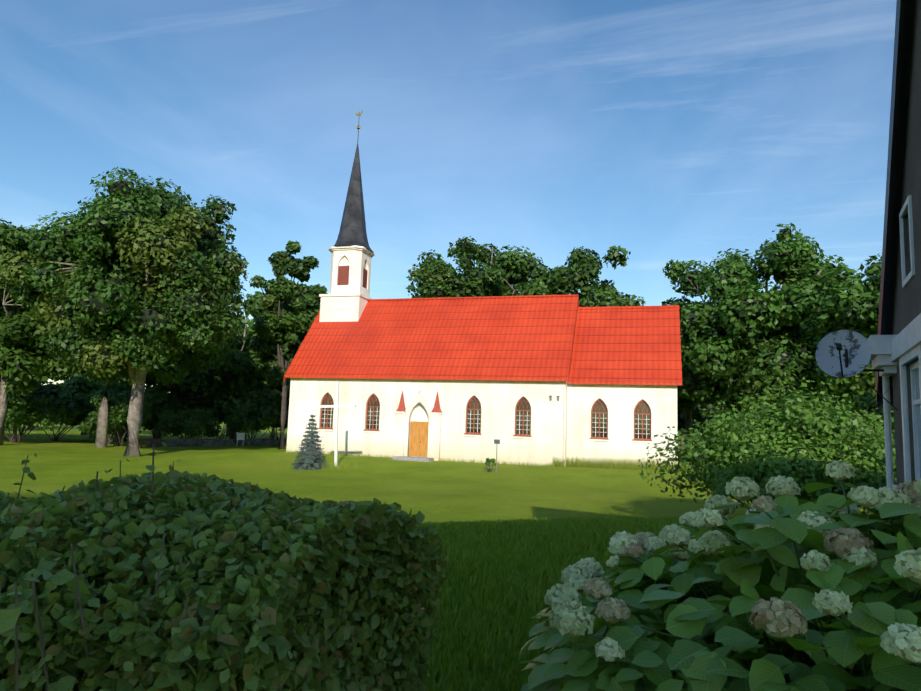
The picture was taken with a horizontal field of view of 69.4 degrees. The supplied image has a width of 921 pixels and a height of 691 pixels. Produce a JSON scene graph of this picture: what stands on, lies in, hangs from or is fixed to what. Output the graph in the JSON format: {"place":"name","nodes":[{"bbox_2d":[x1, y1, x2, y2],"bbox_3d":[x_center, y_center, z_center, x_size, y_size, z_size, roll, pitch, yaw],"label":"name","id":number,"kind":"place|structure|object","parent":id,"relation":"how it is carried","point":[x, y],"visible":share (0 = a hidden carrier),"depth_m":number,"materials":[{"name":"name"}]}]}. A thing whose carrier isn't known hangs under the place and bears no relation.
{"place":"outdoors","nodes":[
{"label":"outdoors","id":0,"kind":"place"},
{"bbox_2d":[145,367,206,396],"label":"foliage","id":1,"kind":"object","parent":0,"point":[148,382],"visible":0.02,"depth_m":73.14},
{"bbox_2d":[286,378,566,465],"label":"church nave walls","id":2,"kind":"structure","parent":0,"point":[499,399],"depth_m":46.49,"materials":[{"name":"white paint"}]},
{"bbox_2d":[405,391,431,455],"bbox_3d":[-2.978,5.585,46.837,2.216,4.772,0.059,0,-7,16],"label":"door arch molding","id":3,"kind":"structure","parent":2,"relation":"attached to","point":[411,408],"depth_m":47.02,"materials":[{"name":"white paint"}]},
{"bbox_2d":[409,421,428,456],"bbox_3d":[-2.878,6.633,47.172,1.500,2.460,0.110,0,-7,16],"label":"church door","id":4,"kind":"structure","parent":2,"relation":"in","point":[418,438],"depth_m":47.18,"materials":[{"name":"brown wood"}]},
{"bbox_2d":[396,391,441,412],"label":"pinnacle roofs","id":5,"kind":"structure","parent":2,"relation":"attached to","point":[402,408],"depth_m":46.80,"materials":[{"name":"red tile"}]},
{"bbox_2d":[284,294,681,392],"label":"church roof","id":6,"kind":"structure","parent":2,"relation":"on","point":[522,338],"depth_m":48.53,"materials":[{"name":"red tile"}]},
{"bbox_2d":[0,422,871,690],"bbox_3d":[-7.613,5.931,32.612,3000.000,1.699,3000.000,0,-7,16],"label":"lawn","id":7,"kind":"structure","parent":0,"point":[438,491],"depth_m":35.17,"materials":[{"name":"green plant"}]},
{"bbox_2d":[4,390,65,442],"bbox_3d":[-41.526,6.588,61.981,8.040,5.182,7.408,0,-7,16],"label":"bush","id":8,"kind":"object","parent":7,"relation":"on","point":[17,412],"depth_m":61.88,"materials":[{"name":"green plant"}]},
{"bbox_2d":[0,218,74,444],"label":"tree","id":9,"kind":"object","parent":7,"relation":"on","point":[20,344],"depth_m":55.75,"materials":[{"name":"green plant"}]},
{"bbox_2d":[0,233,61,389],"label":"tree foliage","id":10,"kind":"object","parent":9,"relation":"attached to","point":[21,365],"visible":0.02,"depth_m":55.11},
{"bbox_2d":[0,379,80,440],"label":"hedgerow bush","id":11,"kind":"object","parent":7,"relation":"on","point":[59,399],"depth_m":65.60,"materials":[{"name":"green plant"}]},
{"bbox_2d":[39,391,102,440],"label":"hedgerow bush","id":12,"kind":"object","parent":7,"relation":"on","point":[85,406],"depth_m":69.51,"materials":[{"name":"green plant"}]},
{"bbox_2d":[25,367,131,434],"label":"tree","id":13,"kind":"object","parent":7,"relation":"on","point":[125,381],"depth_m":86.44,"materials":[{"name":"green plant"}]},
{"bbox_2d":[53,205,126,447],"bbox_3d":[-32.093,-1.654,60.573,13.422,22.237,13.124,0,-7,16],"label":"tree","id":14,"kind":"object","parent":7,"relation":"on","point":[101,433],"depth_m":59.27,"materials":[{"name":"plant"}]},
{"bbox_2d":[60,375,126,437],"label":"hedgerow bush","id":15,"kind":"object","parent":7,"relation":"on","point":[73,385],"depth_m":78.30,"materials":[{"name":"green plant"}]},
{"bbox_2d":[78,415,141,443],"bbox_3d":[-34.690,8.211,65.882,6.021,3.386,5.746,0,-7,16],"label":"bush","id":16,"kind":"object","parent":7,"relation":"on","point":[88,426],"depth_m":64.63,"materials":[{"name":"green plant"}]},
{"bbox_2d":[87,392,152,445],"bbox_3d":[-32.113,7.082,62.830,6.410,5.052,6.144,0,-7,16],"label":"bush","id":17,"kind":"object","parent":7,"relation":"on","point":[117,413],"depth_m":61.62,"materials":[{"name":"green plant"}]},
{"bbox_2d":[0,167,250,456],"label":"tree","id":18,"kind":"object","parent":7,"relation":"on","point":[109,333],"depth_m":46.24,"materials":[{"name":"green plant"}]},
{"bbox_2d":[11,180,237,376],"bbox_3d":[-24.181,-4.746,50.051,14.536,13.846,15.833,0,-7,16],"label":"tree foliage","id":19,"kind":"object","parent":18,"relation":"attached to","point":[144,319],"visible":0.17,"depth_m":45.86,"materials":[{"name":"green plant"}]},
{"bbox_2d":[91,387,162,440],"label":"hedgerow bush","id":20,"kind":"object","parent":7,"relation":"on","point":[155,417],"depth_m":73.46,"materials":[{"name":"green plant"}]},
{"bbox_2d":[139,438,159,447],"bbox_3d":[-28.875,9.083,61.749,0.500,0.880,1.900,-4,-9,39],"label":"bench","id":21,"kind":"object","parent":7,"relation":"on","point":[149,440],"visible":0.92,"depth_m":61.85,"materials":[{"name":"brown"}]},
{"bbox_2d":[143,387,187,438],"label":"hedgerow bush","id":22,"kind":"object","parent":7,"relation":"on","point":[154,398],"depth_m":73.08,"materials":[{"name":"green plant"}]},
{"bbox_2d":[124,343,231,438],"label":"tree","id":23,"kind":"object","parent":7,"relation":"on","point":[185,386],"depth_m":73.19,"materials":[{"name":"green plant"}]},
{"bbox_2d":[153,406,221,438],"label":"bush","id":24,"kind":"object","parent":7,"relation":"on","point":[189,421],"depth_m":66.74,"materials":[{"name":"green plant"}]},
{"bbox_2d":[192,388,228,438],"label":"hedgerow bush","id":25,"kind":"object","parent":7,"relation":"on","point":[223,433],"depth_m":85.55,"materials":[{"name":"green plant"}]},
{"bbox_2d":[146,438,286,446],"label":"stone wall","id":26,"kind":"structure","parent":7,"relation":"on","point":[184,442],"depth_m":67.55,"materials":[{"name":"grey stone"}]},
{"bbox_2d":[0,442,448,690],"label":"hedge","id":27,"kind":"object","parent":7,"relation":"on","point":[272,566],"depth_m":1.78,"materials":[{"name":"green plant"}]},
{"bbox_2d":[215,315,251,435],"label":"tree","id":28,"kind":"object","parent":7,"relation":"on","point":[243,320],"depth_m":106.52,"materials":[{"name":"green plant"}]},
{"bbox_2d":[185,291,289,438],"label":"tree","id":29,"kind":"object","parent":7,"relation":"on","point":[231,388],"depth_m":75.38,"materials":[{"name":"green plant"}]},
{"bbox_2d":[195,298,260,405],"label":"tree foliage","id":30,"kind":"object","parent":29,"relation":"attached to","point":[236,381],"visible":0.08,"depth_m":75.21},
{"bbox_2d":[237,433,244,441],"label":"white sign board","id":31,"kind":"object","parent":7,"relation":"on","point":[240,436],"visible":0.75,"depth_m":68.57,"materials":[{"name":"white paint"}]},
{"bbox_2d":[222,401,272,438],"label":"bush","id":32,"kind":"object","parent":7,"relation":"on","point":[245,424],"depth_m":70.73,"materials":[{"name":"green plant"}]},
{"bbox_2d":[221,388,288,438],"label":"hedgerow bush","id":33,"kind":"object","parent":7,"relation":"on","point":[269,404],"depth_m":72.85,"materials":[{"name":"green plant"}]},
{"bbox_2d":[261,370,289,437],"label":"tree","id":34,"kind":"object","parent":7,"relation":"on","point":[275,390],"depth_m":98.49,"materials":[{"name":"green plant"}]},
{"bbox_2d":[268,388,288,438],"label":"hedgerow bush","id":35,"kind":"object","parent":7,"relation":"on","point":[279,425],"depth_m":80.34,"materials":[{"name":"green plant"}]},
{"bbox_2d":[248,240,326,448],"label":"linden tree","id":36,"kind":"object","parent":7,"relation":"on","point":[281,326],"depth_m":65.25,"materials":[{"name":"green plant"}]},
{"bbox_2d":[254,246,316,379],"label":"tree foliage","id":37,"kind":"object","parent":36,"relation":"attached to","point":[260,311],"visible":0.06,"depth_m":65.84,"materials":[{"name":"green plant"}]},
{"bbox_2d":[286,388,289,422],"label":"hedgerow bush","id":38,"kind":"object","parent":7,"relation":"on","point":[288,393],"depth_m":76.12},
{"bbox_2d":[291,414,325,469],"bbox_3d":[-9.039,5.993,40.620,2.594,3.566,2.455,0,-7,16],"label":"blue spruce","id":39,"kind":"object","parent":7,"relation":"on","point":[310,445],"depth_m":40.25,"materials":[{"name":"plant"}]},
{"bbox_2d":[319,381,355,465],"bbox_3d":[-7.767,5.027,41.486,2.504,5.602,0.125,0,-7,16],"label":"white cross","id":40,"kind":"object","parent":7,"relation":"on","point":[337,406],"visible":0.82,"depth_m":41.48,"materials":[{"name":"white paint"}]},
{"bbox_2d":[388,456,433,461],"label":"church door steps","id":41,"kind":"structure","parent":7,"relation":"on","point":[420,459],"depth_m":45.42,"materials":[{"name":"white concrete"}]},
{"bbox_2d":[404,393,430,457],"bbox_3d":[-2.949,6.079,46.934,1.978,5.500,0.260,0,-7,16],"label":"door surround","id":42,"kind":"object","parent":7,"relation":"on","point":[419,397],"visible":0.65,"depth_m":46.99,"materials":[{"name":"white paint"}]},
{"bbox_2d":[319,293,568,460],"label":"wall","id":43,"kind":"structure","parent":7,"relation":"on","point":[348,307],"depth_m":53.49,"materials":[{"name":"white paint"}]},
{"bbox_2d":[329,250,371,296],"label":"bell tower","id":44,"kind":"structure","parent":43,"relation":"on","point":[356,261],"depth_m":54.68,"materials":[{"name":"white paint"}]},
{"bbox_2d":[328,245,374,256],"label":"cornice","id":45,"kind":"structure","parent":44,"relation":"on","point":[356,247],"depth_m":54.74,"materials":[{"name":"white paint"}]},
{"bbox_2d":[334,144,373,252],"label":"church spire","id":46,"kind":"structure","parent":45,"relation":"on","point":[352,231],"depth_m":55.81,"materials":[{"name":"metal"}]},
{"bbox_2d":[355,110,362,143],"bbox_3d":[-8.823,-18.815,57.407,0.656,3.200,0.338,3,-7,-8],"label":"weather vane","id":47,"kind":"object","parent":46,"relation":"on","point":[358,126],"visible":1,"depth_m":57.46,"materials":[{"name":"gold metal"}]},
{"bbox_2d":[337,266,367,288],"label":"louvered shutters","id":48,"kind":"object","parent":44,"relation":"attached to","point":[343,275],"visible":0.52,"depth_m":54.67,"materials":[{"name":"red wood"}]},
{"bbox_2d":[16,498,878,690],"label":"lawn grass blades","id":49,"kind":"object","parent":7,"relation":"on","point":[559,540],"depth_m":6.61,"materials":[{"name":"green plant"}]},
{"bbox_2d":[518,480,920,690],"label":"hydrangea","id":50,"kind":"object","parent":49,"relation":"on","point":[882,592],"depth_m":2.55,"materials":[{"name":"green plant"}]},
{"bbox_2d":[544,461,920,662],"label":"hydrangea flowers","id":51,"kind":"object","parent":50,"relation":"attached to","point":[894,641],"visible":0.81,"depth_m":2.70,"materials":[{"name":"white plant"}]},
{"bbox_2d":[406,236,549,297],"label":"oak tree","id":52,"kind":"object","parent":7,"relation":"on","point":[500,286],"depth_m":66.62,"materials":[{"name":"green plant"}]},
{"bbox_2d":[277,450,683,471],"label":"grass","id":53,"kind":"structure","parent":7,"relation":"on","point":[606,464],"depth_m":43.30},
{"bbox_2d":[494,439,499,472],"bbox_3d":[2.154,6.687,39.627,0.340,2.154,0.211,0,-7,16],"label":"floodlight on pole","id":54,"kind":"object","parent":7,"relation":"on","point":[496,441],"visible":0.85,"depth_m":39.65,"materials":[{"name":"grey metal"}]},
{"bbox_2d":[519,245,645,306],"bbox_3d":[11.772,0.655,64.507,12.974,21.319,13.353,0,-7,16],"label":"oak tree","id":55,"kind":"object","parent":7,"relation":"on","point":[603,289],"depth_m":61.98,"materials":[{"name":"green plant"}]},
{"bbox_2d":[677,403,699,434],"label":"hedgerow bush","id":56,"kind":"object","parent":7,"relation":"on","point":[680,419],"visible":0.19,"depth_m":73.58,"materials":[{"name":"green plant"}]},
{"bbox_2d":[661,296,737,461],"bbox_3d":[21.275,3.328,63.599,13.154,16.645,13.393,0,-7,16],"label":"tree","id":57,"kind":"object","parent":7,"relation":"on","point":[686,403],"depth_m":60.80,"materials":[{"name":"green plant"}]},
{"bbox_2d":[692,400,731,457],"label":"hedgerow bush","id":58,"kind":"object","parent":7,"relation":"on","point":[702,418],"depth_m":78.06,"materials":[{"name":"green plant"}]},
{"bbox_2d":[710,469,729,517],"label":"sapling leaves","id":59,"kind":"object","parent":7,"relation":"on","point":[720,480],"visible":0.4,"depth_m":15.06,"materials":[{"name":"green plant"}]},
{"bbox_2d":[662,222,849,422],"bbox_3d":[23.816,0.571,53.563,15.411,19.479,15.184,0,-7,16],"label":"tree","id":60,"kind":"object","parent":7,"relation":"on","point":[732,342],"depth_m":50.61,"materials":[{"name":"green plant"}]},
{"bbox_2d":[639,377,896,512],"bbox_3d":[10.463,3.466,20.527,8.033,4.776,8.002,6,-8,-30],"label":"bush","id":61,"kind":"object","parent":7,"relation":"on","point":[792,441],"depth_m":18.81,"materials":[{"name":"green plant"}]},
{"bbox_2d":[789,254,881,412],"bbox_3d":[29.009,1.475,43.426,12.693,16.099,13.070,0,-7,16],"label":"tree","id":62,"kind":"object","parent":7,"relation":"on","point":[842,315],"depth_m":43.96,"materials":[{"name":"green plant"}]},
{"bbox_2d":[892,0,920,484],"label":"house walls","id":63,"kind":"structure","parent":7,"relation":"on","point":[907,306],"depth_m":7.76,"materials":[{"name":"black wood"}]},
{"bbox_2d":[867,195,920,492],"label":"white house trim","id":64,"kind":"structure","parent":63,"relation":"attached to","point":[889,352],"depth_m":8.23,"materials":[{"name":"white wood"}]},
{"bbox_2d":[815,330,897,410],"bbox_3d":[5.486,0.316,9.167,0.970,1.137,0.586,0,-7,16],"label":"satellite dish","id":65,"kind":"object","parent":64,"relation":"attached to","point":[842,354],"visible":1,"depth_m":9.34,"materials":[{"name":"grey metal"}]},
{"bbox_2d":[881,0,914,387],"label":"house roof","id":66,"kind":"structure","parent":63,"relation":"on","point":[906,59],"depth_m":8.06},
{"bbox_2d":[875,0,905,405],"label":"house barge boards","id":67,"kind":"object","parent":66,"relation":"attached to","point":[897,70],"visible":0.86,"depth_m":8.11,"materials":[{"name":"wood"}]},
{"bbox_3d":[23.211,2.924,30.034,7.356,9.501,6.209,0,-7,16],"label":"right tree trunk and branches","id":68,"kind":"object","parent":7,"relation":"on","visible":0},
{"bbox_2d":[839,361,894,445],"bbox_3d":[22.961,2.769,30.399,9.906,9.878,9.012,0,-7,16],"label":"bush","id":69,"kind":"object","parent":68,"relation":"attached to","point":[869,399],"visible":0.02,"depth_m":31.67,"materials":[{"name":"green plant"}]},
{"bbox_2d":[0,0,896,433],"label":"sky","id":70,"kind":"structure","parent":0,"point":[661,131],"materials":[{"name":"blue"}]},
{"bbox_2d":[317,393,652,442],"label":"church windows","id":71,"kind":"structure","parent":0,"point":[642,421],"depth_m":45.27,"materials":[{"name":"wood"}]},
{"bbox_2d":[484,458,495,471],"bbox_3d":[1.802,7.241,39.993,0.719,0.963,0.833,0,-7,16],"label":"potted plant","id":72,"kind":"object","parent":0,"point":[488,461],"depth_m":39.93,"materials":[{"name":"green plant"}]},
{"bbox_2d":[563,381,564,460],"bbox_3d":[6.873,5.166,44.151,0.070,5.700,0.070,0,-7,16],"label":"downspout","id":73,"kind":"object","parent":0,"point":[564,420],"visible":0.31,"depth_m":44.15,"materials":[{"name":"white metal"}]},
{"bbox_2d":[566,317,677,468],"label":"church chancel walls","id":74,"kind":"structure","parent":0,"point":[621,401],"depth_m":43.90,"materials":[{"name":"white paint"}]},
{"bbox_2d":[804,390,832,407],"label":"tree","id":75,"kind":"object","parent":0,"point":[806,401],"depth_m":85.73,"materials":[{"name":"green plant"}]},
{"bbox_2d":[861,403,891,420],"bbox_3d":[23.150,1.449,30.436,8.583,6.530,7.818,0,-7,16],"label":"bush","id":76,"kind":"object","parent":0,"point":[870,408],"depth_m":31.76,"materials":[{"name":"green plant"}]},
{"bbox_2d":[882,376,893,487],"bbox_3d":[6.008,1.933,9.295,0.090,3.020,0.090,0,-7,16],"label":"porch post","id":77,"kind":"object","parent":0,"point":[888,438],"visible":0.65,"depth_m":9.35,"materials":[{"name":"white wood"}]},
{"bbox_2d":[915,368,920,478],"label":"house window glass","id":78,"kind":"object","parent":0,"point":[918,406],"depth_m":8.10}
]}

